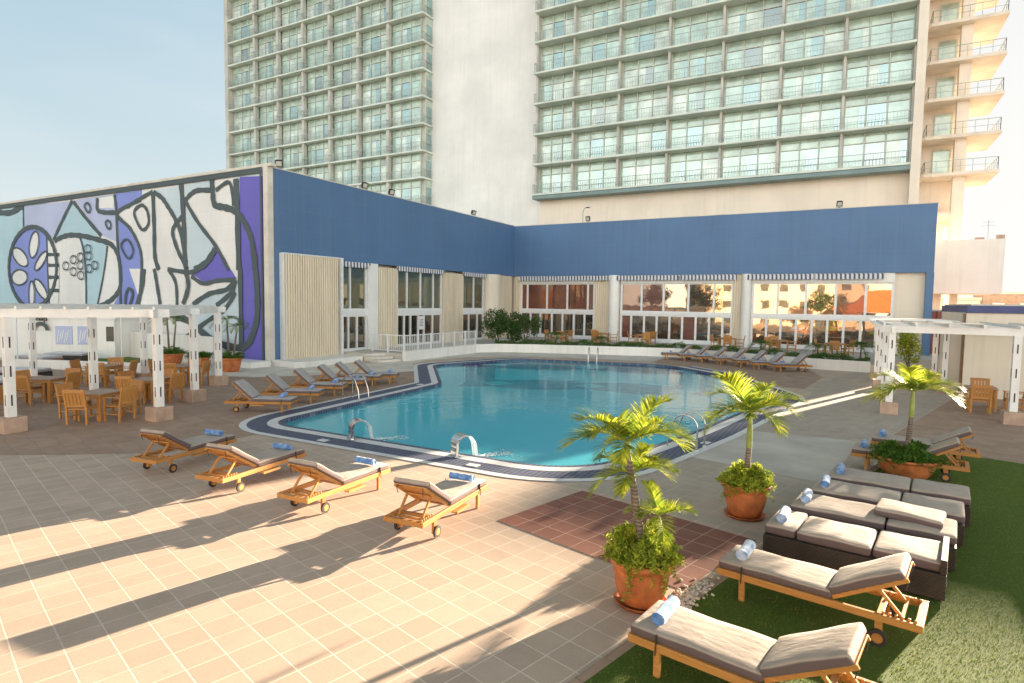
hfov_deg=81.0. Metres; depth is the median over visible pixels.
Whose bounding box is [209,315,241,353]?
palm tree
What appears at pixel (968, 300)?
apartment block
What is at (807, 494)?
rolled towel
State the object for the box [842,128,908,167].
window
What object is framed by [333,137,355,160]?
window
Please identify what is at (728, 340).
armchair
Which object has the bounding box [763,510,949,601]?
wicker daybed
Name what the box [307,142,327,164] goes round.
window
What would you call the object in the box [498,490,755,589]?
red tile panel
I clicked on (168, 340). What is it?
palm tree
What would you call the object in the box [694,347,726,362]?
sun lounger
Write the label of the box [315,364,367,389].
sun lounger
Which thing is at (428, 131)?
side window
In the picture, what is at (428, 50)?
side window
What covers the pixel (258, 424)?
pool edge
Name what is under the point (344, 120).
window
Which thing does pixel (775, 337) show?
armchair
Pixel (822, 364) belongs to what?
planter wall
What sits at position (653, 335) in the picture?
armchair
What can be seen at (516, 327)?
shrub
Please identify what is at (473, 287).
window
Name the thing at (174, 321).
palm tree
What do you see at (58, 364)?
lawn kerb
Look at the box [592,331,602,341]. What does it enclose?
armchair
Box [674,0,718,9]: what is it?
window
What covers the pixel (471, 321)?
door
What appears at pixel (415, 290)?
window
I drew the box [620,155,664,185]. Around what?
window
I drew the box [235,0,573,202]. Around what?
upper windows
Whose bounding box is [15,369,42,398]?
armchair
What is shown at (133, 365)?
armchair
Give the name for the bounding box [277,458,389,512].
sun lounger
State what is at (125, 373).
armchair
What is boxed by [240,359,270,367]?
plinth
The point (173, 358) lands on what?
plant pot
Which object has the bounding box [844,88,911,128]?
window
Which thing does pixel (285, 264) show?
pool pavilion
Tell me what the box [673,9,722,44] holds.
window
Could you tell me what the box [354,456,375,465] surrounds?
rolled towel
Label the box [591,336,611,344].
palm tree
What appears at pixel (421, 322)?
door notice
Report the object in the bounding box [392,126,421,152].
window
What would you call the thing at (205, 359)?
plant pot
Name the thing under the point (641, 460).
palm tree
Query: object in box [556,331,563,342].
armchair
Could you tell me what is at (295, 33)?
window
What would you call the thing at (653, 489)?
palm tree
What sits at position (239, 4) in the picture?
window
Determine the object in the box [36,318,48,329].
sign
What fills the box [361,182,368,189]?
floodlight
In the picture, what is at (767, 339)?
armchair
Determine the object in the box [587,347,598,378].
pool ladder
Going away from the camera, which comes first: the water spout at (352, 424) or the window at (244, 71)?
the water spout at (352, 424)
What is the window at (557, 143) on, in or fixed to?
in the hotel tower
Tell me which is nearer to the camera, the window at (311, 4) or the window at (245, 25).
the window at (311, 4)
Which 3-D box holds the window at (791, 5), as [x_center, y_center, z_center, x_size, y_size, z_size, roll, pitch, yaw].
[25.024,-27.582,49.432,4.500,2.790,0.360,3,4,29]
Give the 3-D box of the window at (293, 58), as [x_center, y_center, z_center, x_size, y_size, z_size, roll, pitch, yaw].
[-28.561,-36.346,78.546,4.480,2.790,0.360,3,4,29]
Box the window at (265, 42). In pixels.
[258,34,275,56]
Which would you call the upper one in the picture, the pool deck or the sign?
the sign
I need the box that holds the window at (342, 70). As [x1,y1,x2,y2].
[333,61,355,85]
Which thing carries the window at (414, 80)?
in the hotel tower
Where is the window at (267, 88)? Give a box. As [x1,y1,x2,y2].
[258,81,275,102]
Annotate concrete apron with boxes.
[0,352,666,376]
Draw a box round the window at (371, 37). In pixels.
[362,28,385,53]
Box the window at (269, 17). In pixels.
[258,11,275,32]
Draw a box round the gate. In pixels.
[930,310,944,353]
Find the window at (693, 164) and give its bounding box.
[668,149,717,181]
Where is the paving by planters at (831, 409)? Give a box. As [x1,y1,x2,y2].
[547,372,957,537]
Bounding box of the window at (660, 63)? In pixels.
[622,55,667,87]
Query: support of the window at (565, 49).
in the hotel tower
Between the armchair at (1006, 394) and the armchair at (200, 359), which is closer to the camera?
the armchair at (1006, 394)
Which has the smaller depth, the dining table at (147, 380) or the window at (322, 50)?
the dining table at (147, 380)
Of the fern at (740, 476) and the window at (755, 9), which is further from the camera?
the window at (755, 9)
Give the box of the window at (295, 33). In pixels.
[281,27,300,49]
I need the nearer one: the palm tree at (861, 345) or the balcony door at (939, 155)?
the palm tree at (861, 345)
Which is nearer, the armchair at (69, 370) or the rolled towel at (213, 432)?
the rolled towel at (213, 432)
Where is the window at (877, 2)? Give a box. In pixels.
[850,0,902,10]
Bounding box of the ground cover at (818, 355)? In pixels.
[494,338,870,360]
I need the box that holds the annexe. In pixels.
[932,221,1005,309]
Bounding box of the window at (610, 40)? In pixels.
[577,32,618,63]
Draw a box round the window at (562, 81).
[540,73,572,101]
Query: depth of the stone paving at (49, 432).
16.49 m
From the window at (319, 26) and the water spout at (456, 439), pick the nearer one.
the water spout at (456, 439)
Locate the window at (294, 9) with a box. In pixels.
[281,2,300,25]
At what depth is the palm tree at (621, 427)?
6.74 m
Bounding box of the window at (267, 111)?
[259,104,276,125]
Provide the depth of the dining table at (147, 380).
19.25 m
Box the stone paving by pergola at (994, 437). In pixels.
[894,395,1023,462]
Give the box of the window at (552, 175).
[539,165,570,192]
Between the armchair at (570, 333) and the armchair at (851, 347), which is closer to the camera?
the armchair at (851, 347)
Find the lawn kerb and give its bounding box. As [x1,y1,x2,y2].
[15,359,148,372]
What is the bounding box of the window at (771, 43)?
[725,33,780,70]
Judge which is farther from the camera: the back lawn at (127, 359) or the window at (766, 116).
the window at (766, 116)
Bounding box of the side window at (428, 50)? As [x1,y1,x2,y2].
[425,44,431,69]
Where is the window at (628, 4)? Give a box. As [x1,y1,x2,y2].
[624,0,669,21]
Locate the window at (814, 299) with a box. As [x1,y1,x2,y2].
[751,283,894,316]
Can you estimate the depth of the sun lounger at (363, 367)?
24.52 m
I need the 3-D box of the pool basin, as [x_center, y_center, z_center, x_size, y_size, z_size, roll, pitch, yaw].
[1.502,2.348,24.719,16.600,1.112,22.374,3,4,29]
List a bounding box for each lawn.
[98,357,151,362]
[584,454,1023,682]
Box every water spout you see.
[346,418,412,440]
[448,433,517,458]
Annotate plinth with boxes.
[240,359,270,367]
[272,354,362,367]
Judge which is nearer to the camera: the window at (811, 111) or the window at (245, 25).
the window at (811, 111)
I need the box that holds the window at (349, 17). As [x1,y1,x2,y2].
[333,10,355,35]
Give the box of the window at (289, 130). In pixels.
[282,122,301,144]
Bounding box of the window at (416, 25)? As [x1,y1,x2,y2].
[392,17,422,45]
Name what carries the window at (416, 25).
in the hotel tower
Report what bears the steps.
on the pool deck
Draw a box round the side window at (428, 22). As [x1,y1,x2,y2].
[425,16,431,41]
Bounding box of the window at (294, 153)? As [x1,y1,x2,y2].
[282,146,301,167]
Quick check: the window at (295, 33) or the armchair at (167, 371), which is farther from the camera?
the window at (295, 33)
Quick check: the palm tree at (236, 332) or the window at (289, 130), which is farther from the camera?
the window at (289, 130)
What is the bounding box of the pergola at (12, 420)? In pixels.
[0,303,228,433]
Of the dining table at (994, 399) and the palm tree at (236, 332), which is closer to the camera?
the dining table at (994, 399)
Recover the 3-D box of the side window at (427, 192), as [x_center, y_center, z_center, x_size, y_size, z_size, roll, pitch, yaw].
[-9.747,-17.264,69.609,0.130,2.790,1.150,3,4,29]
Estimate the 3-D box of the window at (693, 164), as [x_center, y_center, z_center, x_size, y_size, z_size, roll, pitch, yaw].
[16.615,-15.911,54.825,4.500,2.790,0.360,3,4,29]
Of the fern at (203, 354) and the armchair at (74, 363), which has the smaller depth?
the armchair at (74, 363)
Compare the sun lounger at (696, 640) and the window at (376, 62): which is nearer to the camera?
the sun lounger at (696, 640)
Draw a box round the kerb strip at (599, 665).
[568,464,879,682]
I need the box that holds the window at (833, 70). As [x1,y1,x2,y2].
[782,59,843,98]
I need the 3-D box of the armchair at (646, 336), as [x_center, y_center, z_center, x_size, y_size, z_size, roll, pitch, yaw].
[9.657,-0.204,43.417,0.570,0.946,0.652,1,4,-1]
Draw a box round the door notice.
[419,316,423,329]
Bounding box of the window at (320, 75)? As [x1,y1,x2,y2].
[307,68,327,91]
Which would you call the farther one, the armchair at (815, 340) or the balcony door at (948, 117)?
the balcony door at (948, 117)
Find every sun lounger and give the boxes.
[130,429,236,472]
[195,443,305,491]
[224,379,298,411]
[259,373,324,402]
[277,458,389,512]
[288,368,347,395]
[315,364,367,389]
[334,361,381,385]
[353,359,399,383]
[384,477,487,537]
[628,600,875,682]
[661,344,691,359]
[677,345,709,360]
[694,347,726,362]
[712,348,746,364]
[717,545,928,646]
[731,350,766,366]
[748,352,785,369]
[769,353,812,371]
[851,437,969,481]
[871,426,980,466]
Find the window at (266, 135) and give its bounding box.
[259,127,276,148]
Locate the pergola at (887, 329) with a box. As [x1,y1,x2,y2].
[869,318,1023,425]
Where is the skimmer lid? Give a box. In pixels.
[465,463,479,466]
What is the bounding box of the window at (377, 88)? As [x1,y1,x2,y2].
[362,80,385,105]
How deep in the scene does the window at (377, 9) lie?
71.49 m
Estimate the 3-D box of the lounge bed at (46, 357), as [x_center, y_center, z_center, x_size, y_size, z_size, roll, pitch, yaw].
[-23.081,0.889,29.254,2.000,0.480,1.000,2,4,19]
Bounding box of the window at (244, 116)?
[234,109,253,130]
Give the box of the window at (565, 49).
[541,42,572,70]
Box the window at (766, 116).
[722,107,777,142]
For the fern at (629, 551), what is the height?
0.810 m
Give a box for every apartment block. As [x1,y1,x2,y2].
[940,297,981,309]
[973,292,1023,304]
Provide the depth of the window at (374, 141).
72.49 m
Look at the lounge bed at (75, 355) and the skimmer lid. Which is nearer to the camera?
the skimmer lid
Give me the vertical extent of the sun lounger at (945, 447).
0.807 m
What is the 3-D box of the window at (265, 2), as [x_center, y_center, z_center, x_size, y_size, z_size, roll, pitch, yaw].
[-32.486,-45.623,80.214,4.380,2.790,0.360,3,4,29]
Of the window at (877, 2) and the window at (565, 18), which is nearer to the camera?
the window at (877, 2)
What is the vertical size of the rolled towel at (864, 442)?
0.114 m
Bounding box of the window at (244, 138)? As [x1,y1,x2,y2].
[234,132,253,152]
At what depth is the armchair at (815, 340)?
37.47 m
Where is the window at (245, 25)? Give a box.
[233,18,251,40]
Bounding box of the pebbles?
[627,572,719,629]
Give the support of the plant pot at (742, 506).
on the paving by planters at (831, 409)
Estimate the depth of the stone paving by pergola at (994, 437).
16.98 m
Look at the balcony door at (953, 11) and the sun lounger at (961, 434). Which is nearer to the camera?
the sun lounger at (961, 434)
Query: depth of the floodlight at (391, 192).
37.70 m
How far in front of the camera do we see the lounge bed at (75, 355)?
30.46 m
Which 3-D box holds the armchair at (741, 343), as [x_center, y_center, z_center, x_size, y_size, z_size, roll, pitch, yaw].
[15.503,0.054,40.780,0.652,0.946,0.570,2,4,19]
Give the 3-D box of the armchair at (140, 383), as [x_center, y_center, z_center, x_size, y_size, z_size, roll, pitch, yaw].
[-11.171,1.621,17.420,0.570,0.946,0.652,3,4,29]
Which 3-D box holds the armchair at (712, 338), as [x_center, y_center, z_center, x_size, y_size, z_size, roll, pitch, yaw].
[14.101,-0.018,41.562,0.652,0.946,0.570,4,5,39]
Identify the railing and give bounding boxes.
[372,330,476,351]
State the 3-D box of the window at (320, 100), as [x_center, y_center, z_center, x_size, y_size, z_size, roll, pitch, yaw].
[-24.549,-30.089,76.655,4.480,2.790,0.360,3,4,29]
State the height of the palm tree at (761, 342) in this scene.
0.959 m
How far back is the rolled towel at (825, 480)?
9.71 m
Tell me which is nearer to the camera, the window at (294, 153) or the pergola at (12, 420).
the pergola at (12, 420)
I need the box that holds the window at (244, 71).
[233,64,252,85]
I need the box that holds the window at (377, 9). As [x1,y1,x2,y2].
[362,1,385,27]
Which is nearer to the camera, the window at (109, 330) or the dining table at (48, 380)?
the dining table at (48, 380)
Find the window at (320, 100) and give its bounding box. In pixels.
[307,93,327,115]
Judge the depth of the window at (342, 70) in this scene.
74.26 m
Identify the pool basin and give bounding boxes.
[284,359,769,465]
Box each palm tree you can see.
[147,316,184,349]
[163,316,187,350]
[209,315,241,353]
[223,321,253,354]
[544,330,567,341]
[555,392,695,542]
[586,440,681,526]
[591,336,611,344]
[624,479,698,557]
[700,370,808,471]
[748,339,773,351]
[802,341,834,357]
[844,341,874,359]
[857,362,968,450]
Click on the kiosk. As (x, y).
(66, 334)
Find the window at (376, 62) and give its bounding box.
[362,54,385,79]
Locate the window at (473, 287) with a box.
[463,274,483,308]
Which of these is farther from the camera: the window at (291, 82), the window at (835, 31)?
the window at (291, 82)
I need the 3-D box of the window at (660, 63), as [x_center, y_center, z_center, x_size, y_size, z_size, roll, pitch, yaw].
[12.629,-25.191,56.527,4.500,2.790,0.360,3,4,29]
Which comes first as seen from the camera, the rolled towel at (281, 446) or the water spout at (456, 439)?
the rolled towel at (281, 446)
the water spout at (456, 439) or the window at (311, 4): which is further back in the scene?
the window at (311, 4)
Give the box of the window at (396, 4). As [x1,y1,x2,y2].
[392,0,422,18]
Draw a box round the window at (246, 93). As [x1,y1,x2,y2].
[234,87,252,108]
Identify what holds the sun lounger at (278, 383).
on the stone paving at (49, 432)
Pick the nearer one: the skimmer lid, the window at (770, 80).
the skimmer lid
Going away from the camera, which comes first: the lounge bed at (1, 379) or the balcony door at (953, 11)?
the lounge bed at (1, 379)
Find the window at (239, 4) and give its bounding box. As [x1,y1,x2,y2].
[232,0,251,17]
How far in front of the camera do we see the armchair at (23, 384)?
18.37 m
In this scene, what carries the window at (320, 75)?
in the hotel tower
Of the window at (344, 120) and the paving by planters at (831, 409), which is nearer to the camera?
the paving by planters at (831, 409)
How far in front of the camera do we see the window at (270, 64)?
80.92 m
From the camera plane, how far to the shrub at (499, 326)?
41.83 m
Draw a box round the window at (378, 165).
[362,158,385,181]
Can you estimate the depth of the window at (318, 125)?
76.96 m
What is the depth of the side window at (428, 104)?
68.98 m
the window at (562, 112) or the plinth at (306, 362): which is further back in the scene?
the window at (562, 112)
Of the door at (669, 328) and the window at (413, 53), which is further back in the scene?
the window at (413, 53)
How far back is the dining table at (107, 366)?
22.71 m
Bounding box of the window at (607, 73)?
[577,64,618,95]
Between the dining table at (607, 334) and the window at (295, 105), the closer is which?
the dining table at (607, 334)
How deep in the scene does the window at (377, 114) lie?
72.29 m
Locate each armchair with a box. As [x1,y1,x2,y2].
[0,385,3,410]
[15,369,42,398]
[16,375,45,405]
[51,371,81,402]
[53,368,80,397]
[54,382,91,418]
[62,390,98,424]
[69,359,85,384]
[86,363,109,387]
[102,385,138,421]
[107,357,123,380]
[111,379,143,413]
[113,359,137,384]
[114,376,145,403]
[117,370,145,388]
[147,360,152,376]
[148,369,173,398]
[164,363,181,376]
[164,372,183,402]
[179,358,201,380]
[187,360,210,385]
[544,329,554,342]
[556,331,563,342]
[562,330,573,340]
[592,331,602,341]
[609,332,617,342]
[627,331,635,341]
[641,332,650,344]
[645,331,656,343]
[710,334,720,345]
[723,336,731,345]
[735,336,745,348]
[764,337,777,349]
[770,336,780,348]
[787,337,797,351]
[814,339,824,352]
[829,340,839,353]
[840,340,855,355]
[968,384,993,414]
[970,377,989,405]
[1002,390,1023,411]
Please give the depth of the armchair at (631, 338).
44.11 m
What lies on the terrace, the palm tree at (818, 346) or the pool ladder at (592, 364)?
the palm tree at (818, 346)
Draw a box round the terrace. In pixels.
[355,336,938,370]
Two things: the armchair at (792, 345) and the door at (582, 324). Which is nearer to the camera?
the armchair at (792, 345)
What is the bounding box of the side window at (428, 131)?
[425,126,431,151]
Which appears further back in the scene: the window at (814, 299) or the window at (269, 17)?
the window at (269, 17)
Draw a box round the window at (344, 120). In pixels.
[333,112,355,136]
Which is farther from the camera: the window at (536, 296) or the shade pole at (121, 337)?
the window at (536, 296)
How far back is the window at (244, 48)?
83.15 m
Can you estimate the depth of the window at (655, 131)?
56.88 m
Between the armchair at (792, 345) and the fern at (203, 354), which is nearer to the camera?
the fern at (203, 354)
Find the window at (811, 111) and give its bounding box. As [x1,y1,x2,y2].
[780,98,841,135]
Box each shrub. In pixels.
[480,308,510,339]
[506,311,542,340]
[895,333,923,367]
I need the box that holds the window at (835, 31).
[784,21,845,60]
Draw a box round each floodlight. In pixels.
[275,159,282,168]
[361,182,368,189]
[388,189,394,195]
[836,201,842,207]
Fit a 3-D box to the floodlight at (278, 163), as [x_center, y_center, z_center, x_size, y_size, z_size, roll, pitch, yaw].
[-11.732,-8.950,30.241,0.360,0.450,0.340,0,4,-11]
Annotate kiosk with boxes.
[0,317,138,357]
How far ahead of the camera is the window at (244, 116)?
83.73 m
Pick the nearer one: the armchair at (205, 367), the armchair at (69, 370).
the armchair at (69, 370)
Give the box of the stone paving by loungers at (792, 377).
[654,357,821,388]
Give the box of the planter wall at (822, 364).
[402,344,870,372]
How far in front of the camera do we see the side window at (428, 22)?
68.18 m
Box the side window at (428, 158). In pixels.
[425,153,431,178]
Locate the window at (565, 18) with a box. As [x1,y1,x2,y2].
[542,10,573,39]
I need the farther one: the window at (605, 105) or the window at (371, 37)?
the window at (371, 37)
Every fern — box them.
[163,346,188,354]
[184,350,213,358]
[222,350,246,358]
[597,518,685,604]
[716,459,777,502]
[866,439,950,476]
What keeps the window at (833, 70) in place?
in the hotel tower
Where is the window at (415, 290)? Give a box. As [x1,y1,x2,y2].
[397,269,441,309]
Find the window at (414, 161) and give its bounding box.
[392,153,421,178]
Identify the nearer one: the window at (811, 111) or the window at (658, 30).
the window at (811, 111)
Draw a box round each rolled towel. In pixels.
[204,429,222,435]
[272,442,291,449]
[279,392,287,397]
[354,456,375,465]
[449,471,474,481]
[651,595,679,625]
[736,539,755,560]
[776,506,790,522]
[800,488,812,502]
[820,474,830,487]
[836,463,844,473]
[861,439,867,447]
[879,429,885,436]
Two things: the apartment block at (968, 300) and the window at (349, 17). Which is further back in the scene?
the apartment block at (968, 300)
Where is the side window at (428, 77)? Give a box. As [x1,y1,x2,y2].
[425,71,431,97]
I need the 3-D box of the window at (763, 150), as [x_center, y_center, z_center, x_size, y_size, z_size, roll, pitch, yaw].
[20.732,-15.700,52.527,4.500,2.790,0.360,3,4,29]
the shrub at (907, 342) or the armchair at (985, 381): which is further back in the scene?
the shrub at (907, 342)
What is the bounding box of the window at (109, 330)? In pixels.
[106,327,113,340]
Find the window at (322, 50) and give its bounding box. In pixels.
[306,43,327,67]
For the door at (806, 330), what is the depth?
40.90 m
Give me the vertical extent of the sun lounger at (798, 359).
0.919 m
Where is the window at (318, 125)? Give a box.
[307,117,327,140]
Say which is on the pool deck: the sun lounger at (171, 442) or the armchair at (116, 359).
the sun lounger at (171, 442)
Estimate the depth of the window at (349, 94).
74.46 m
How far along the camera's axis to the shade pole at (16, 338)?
28.75 m
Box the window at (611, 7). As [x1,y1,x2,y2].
[578,0,619,31]
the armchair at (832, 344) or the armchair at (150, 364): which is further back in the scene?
the armchair at (832, 344)
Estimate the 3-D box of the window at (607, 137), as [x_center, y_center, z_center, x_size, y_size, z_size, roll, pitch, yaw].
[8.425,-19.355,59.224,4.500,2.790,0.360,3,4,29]
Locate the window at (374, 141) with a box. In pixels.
[362,132,385,156]
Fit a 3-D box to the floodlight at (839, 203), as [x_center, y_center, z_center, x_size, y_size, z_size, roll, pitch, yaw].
[21.658,-9.088,39.679,0.360,0.450,0.340,2,4,19]
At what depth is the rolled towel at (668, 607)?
5.61 m
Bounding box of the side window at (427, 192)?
[424,180,430,204]
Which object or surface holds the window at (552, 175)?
in the hotel tower
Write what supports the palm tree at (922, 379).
in the plant pot at (912, 470)
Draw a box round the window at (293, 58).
[281,51,300,73]
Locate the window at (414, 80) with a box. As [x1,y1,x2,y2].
[392,72,422,99]
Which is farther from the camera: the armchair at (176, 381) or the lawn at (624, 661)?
the armchair at (176, 381)
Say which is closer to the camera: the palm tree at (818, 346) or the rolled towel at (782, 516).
the rolled towel at (782, 516)
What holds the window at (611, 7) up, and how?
in the hotel tower
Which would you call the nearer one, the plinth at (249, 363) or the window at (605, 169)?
the plinth at (249, 363)
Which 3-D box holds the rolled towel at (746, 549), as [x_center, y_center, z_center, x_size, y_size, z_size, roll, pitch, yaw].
[2.778,2.474,7.124,0.140,0.124,0.400,3,5,35]
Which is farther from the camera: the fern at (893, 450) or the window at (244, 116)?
the window at (244, 116)
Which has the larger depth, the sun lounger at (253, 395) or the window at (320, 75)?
the window at (320, 75)
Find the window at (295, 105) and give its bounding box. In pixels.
[282,99,301,121]
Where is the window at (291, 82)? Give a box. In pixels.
[282,75,300,97]
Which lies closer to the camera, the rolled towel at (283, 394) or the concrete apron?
the rolled towel at (283, 394)
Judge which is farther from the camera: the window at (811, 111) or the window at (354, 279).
the window at (811, 111)
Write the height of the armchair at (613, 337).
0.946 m
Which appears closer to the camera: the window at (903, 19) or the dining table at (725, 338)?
the dining table at (725, 338)
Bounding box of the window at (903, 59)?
[846,48,913,89]
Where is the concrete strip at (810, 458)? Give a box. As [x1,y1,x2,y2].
[667,431,856,481]
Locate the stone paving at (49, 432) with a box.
[0,360,413,454]
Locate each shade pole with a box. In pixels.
[15,318,17,358]
[120,317,122,356]
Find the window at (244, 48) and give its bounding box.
[233,41,252,63]
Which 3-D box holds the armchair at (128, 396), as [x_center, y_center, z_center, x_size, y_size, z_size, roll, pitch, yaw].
[-10.751,1.688,16.483,0.652,0.946,0.570,2,4,12]
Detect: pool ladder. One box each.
[341,374,368,399]
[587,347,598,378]
[666,411,706,450]
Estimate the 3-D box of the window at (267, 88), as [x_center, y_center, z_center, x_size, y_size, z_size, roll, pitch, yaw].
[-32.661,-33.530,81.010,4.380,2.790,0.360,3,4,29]
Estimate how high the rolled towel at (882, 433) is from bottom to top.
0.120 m
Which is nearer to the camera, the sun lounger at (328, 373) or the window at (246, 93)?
the sun lounger at (328, 373)
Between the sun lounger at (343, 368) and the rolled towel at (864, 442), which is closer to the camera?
the rolled towel at (864, 442)
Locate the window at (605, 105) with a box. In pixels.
[576,96,617,127]
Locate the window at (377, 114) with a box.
[362,106,385,131]
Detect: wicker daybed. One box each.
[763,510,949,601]
[790,492,956,571]
[811,478,964,547]
[829,466,970,527]
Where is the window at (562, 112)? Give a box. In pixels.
[540,104,571,132]
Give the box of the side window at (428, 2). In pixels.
[425,0,431,16]
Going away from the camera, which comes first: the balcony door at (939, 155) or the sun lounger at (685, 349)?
the sun lounger at (685, 349)
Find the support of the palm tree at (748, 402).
in the plant pot at (742, 506)
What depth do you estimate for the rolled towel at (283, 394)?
18.04 m
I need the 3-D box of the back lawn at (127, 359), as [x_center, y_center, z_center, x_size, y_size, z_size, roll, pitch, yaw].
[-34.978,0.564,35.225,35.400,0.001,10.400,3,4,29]
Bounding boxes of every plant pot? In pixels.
[163,353,183,363]
[188,356,209,366]
[222,357,242,371]
[609,550,673,613]
[721,481,771,521]
[873,453,941,479]
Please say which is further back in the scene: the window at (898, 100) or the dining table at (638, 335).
the window at (898, 100)
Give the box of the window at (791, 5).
[785,0,846,22]
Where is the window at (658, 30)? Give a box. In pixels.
[623,21,668,54]
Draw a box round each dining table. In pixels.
[24,376,65,402]
[73,389,124,421]
[84,364,122,385]
[134,376,170,403]
[164,364,189,385]
[596,333,608,342]
[636,334,648,344]
[718,337,736,347]
[772,339,788,350]
[824,342,845,354]
[963,385,998,411]
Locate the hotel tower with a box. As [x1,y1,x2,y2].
[223,0,1009,305]
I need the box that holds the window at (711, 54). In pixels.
[671,44,721,79]
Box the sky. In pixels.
[0,0,1023,296]
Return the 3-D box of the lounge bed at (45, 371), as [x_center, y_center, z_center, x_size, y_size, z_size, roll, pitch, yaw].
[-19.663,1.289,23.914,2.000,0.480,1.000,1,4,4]
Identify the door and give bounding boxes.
[344,315,366,351]
[397,314,440,346]
[463,313,483,340]
[520,312,593,339]
[620,314,731,345]
[750,317,875,352]
[931,149,950,173]
[933,113,952,135]
[935,76,954,97]
[938,39,957,59]
[940,1,959,21]
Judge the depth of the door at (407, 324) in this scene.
40.49 m
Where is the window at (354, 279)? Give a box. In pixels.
[343,266,366,309]
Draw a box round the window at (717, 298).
[620,283,733,313]
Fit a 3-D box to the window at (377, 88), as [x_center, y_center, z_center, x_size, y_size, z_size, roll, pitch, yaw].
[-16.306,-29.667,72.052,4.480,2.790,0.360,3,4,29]
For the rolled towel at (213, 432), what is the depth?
12.90 m
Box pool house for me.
[938,304,1023,398]
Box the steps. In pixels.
[344,351,400,362]
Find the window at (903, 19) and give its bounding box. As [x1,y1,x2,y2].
[848,7,915,50]
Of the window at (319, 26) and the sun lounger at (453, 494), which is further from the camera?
the window at (319, 26)
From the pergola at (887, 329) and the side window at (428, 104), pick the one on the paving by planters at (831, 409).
the pergola at (887, 329)
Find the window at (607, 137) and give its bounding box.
[575,128,616,158]
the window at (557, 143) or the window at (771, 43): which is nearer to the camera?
the window at (771, 43)
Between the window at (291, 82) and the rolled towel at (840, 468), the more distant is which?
the window at (291, 82)
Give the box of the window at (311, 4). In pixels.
[306,0,326,17]
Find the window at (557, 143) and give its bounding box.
[539,134,571,162]
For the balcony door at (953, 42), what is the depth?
50.57 m
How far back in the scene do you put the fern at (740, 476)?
9.47 m
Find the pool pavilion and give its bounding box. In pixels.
[0,163,938,365]
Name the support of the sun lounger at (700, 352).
on the stone paving by loungers at (792, 377)
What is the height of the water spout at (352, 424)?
0.573 m
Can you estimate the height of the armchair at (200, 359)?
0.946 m
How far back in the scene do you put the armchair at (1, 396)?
16.29 m
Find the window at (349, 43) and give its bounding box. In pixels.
[333,36,355,60]
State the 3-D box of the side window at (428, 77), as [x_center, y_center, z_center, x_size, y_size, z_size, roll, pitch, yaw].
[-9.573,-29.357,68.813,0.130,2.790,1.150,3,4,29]
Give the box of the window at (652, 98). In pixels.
[621,88,666,120]
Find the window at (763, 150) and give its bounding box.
[721,143,775,177]
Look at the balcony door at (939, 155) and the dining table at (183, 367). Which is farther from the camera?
the balcony door at (939, 155)
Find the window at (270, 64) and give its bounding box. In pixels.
[258,58,275,79]
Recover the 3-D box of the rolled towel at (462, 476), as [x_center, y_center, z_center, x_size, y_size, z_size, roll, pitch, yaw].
[-0.832,2.244,9.948,0.420,0.120,0.136,3,4,26]
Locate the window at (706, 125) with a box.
[669,114,719,148]
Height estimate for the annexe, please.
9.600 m
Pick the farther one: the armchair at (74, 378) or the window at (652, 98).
the window at (652, 98)
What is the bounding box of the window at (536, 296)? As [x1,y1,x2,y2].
[521,283,594,310]
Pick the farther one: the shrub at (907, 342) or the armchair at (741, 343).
the armchair at (741, 343)
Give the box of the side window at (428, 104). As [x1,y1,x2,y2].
[425,99,431,125]
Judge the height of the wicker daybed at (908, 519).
0.589 m
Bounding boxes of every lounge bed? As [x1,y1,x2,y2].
[0,367,52,375]
[0,375,20,390]
[15,354,63,359]
[43,351,87,360]
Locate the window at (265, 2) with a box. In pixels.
[257,0,274,9]
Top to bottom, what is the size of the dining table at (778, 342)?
0.745 m
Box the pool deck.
[0,357,1023,682]
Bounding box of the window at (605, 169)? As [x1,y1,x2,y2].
[575,160,615,189]
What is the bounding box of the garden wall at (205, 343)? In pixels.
[130,331,214,364]
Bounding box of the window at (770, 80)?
[724,70,779,106]
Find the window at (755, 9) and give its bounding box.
[726,0,782,34]
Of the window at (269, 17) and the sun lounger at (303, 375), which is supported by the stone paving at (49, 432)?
the sun lounger at (303, 375)
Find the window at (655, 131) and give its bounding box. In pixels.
[620,122,665,153]
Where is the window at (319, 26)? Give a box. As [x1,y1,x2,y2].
[306,19,326,42]
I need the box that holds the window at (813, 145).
[779,136,839,172]
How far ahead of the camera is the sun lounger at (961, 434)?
13.15 m
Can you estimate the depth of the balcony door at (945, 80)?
50.78 m
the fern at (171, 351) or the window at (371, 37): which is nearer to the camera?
the fern at (171, 351)
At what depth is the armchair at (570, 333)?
45.17 m
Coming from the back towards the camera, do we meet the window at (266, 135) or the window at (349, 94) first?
the window at (266, 135)
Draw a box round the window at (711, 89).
[670,80,720,113]
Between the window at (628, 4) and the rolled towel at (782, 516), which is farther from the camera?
the window at (628, 4)
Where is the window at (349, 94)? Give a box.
[333,87,355,111]
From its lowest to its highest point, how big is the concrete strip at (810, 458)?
0.001 m
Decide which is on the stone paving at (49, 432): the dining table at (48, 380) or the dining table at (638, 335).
the dining table at (48, 380)
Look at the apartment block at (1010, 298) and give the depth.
89.62 m
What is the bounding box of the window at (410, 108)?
[392,99,421,126]
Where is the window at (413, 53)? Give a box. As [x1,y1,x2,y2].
[392,45,422,72]

